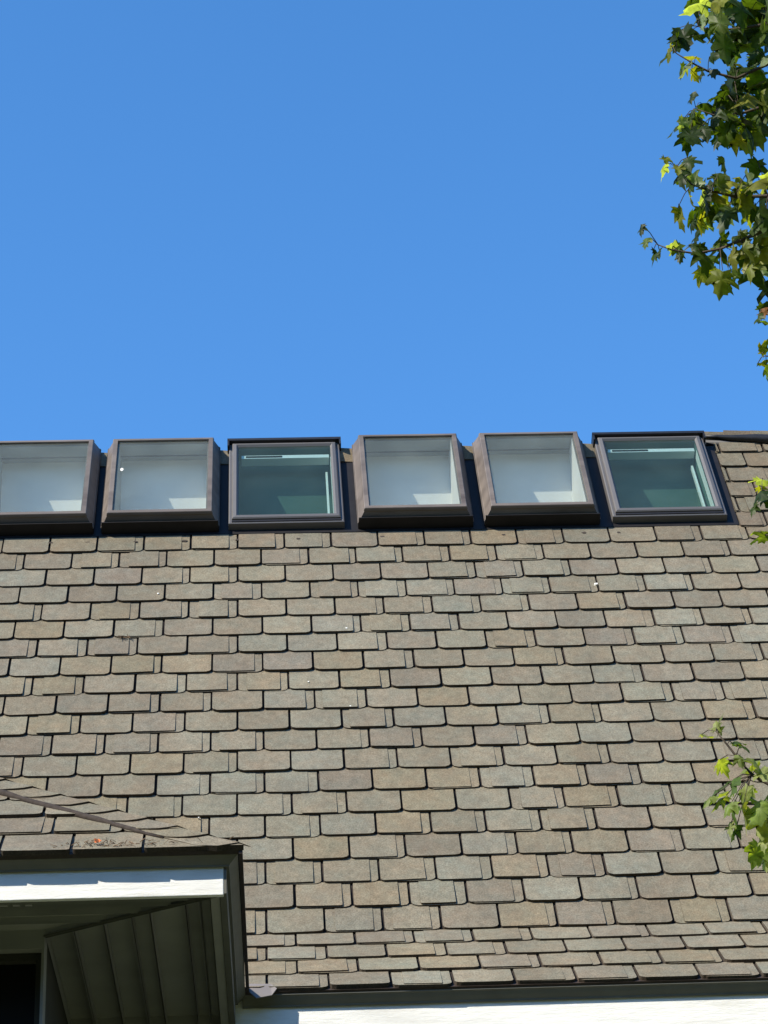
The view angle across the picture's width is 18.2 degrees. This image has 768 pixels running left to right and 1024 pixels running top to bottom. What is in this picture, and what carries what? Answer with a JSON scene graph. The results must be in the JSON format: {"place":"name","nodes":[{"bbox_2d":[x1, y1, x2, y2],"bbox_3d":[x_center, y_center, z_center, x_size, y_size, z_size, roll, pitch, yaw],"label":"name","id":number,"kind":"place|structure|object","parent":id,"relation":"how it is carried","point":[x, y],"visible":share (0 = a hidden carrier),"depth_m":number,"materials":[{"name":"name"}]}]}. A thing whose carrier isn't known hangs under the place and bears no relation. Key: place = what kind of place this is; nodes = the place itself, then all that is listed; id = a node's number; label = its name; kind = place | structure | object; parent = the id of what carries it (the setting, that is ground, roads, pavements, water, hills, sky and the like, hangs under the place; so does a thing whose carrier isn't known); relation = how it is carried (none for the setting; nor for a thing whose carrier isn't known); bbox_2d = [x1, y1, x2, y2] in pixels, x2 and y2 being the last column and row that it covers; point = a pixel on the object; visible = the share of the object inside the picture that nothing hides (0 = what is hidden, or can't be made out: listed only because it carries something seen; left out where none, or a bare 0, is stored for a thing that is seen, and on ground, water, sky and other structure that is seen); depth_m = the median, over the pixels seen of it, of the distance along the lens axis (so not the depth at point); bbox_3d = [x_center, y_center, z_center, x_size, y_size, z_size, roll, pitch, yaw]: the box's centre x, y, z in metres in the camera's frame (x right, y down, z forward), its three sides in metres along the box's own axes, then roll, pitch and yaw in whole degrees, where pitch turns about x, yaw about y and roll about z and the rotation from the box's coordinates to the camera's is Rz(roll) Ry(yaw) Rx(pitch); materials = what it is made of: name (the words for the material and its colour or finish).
{"place":"outdoors","nodes":[
{"label":"outdoors","id":0,"kind":"place"},
{"bbox_2d":[0,430,767,1023],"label":"house","id":1,"kind":"structure","parent":0,"point":[414,724],"depth_m":13.97,"materials":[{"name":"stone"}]},
{"bbox_2d":[0,953,40,1023],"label":"window","id":2,"kind":"structure","parent":1,"relation":"in","point":[20,974],"depth_m":10.44,"materials":[{"name":"black glass"}]},
{"bbox_2d":[50,835,233,848],"bbox_3d":[-1.016,1.390,10.136,0.781,0.074,0.065,-1,-30,-3],"label":"twig debris","id":3,"kind":"object","parent":1,"relation":"on","point":[119,843],"visible":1,"depth_m":10.12,"materials":[{"name":"brown plant"}]},
{"bbox_2d":[0,0,767,452],"label":"sky","id":4,"kind":"structure","parent":0,"point":[221,220],"materials":[{"name":"blue"}]},
{"bbox_2d":[637,0,767,872],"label":"maple tree","id":5,"kind":"object","parent":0,"point":[748,33],"visible":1,"depth_m":7.68,"materials":[{"name":"green plant"}]}
]}

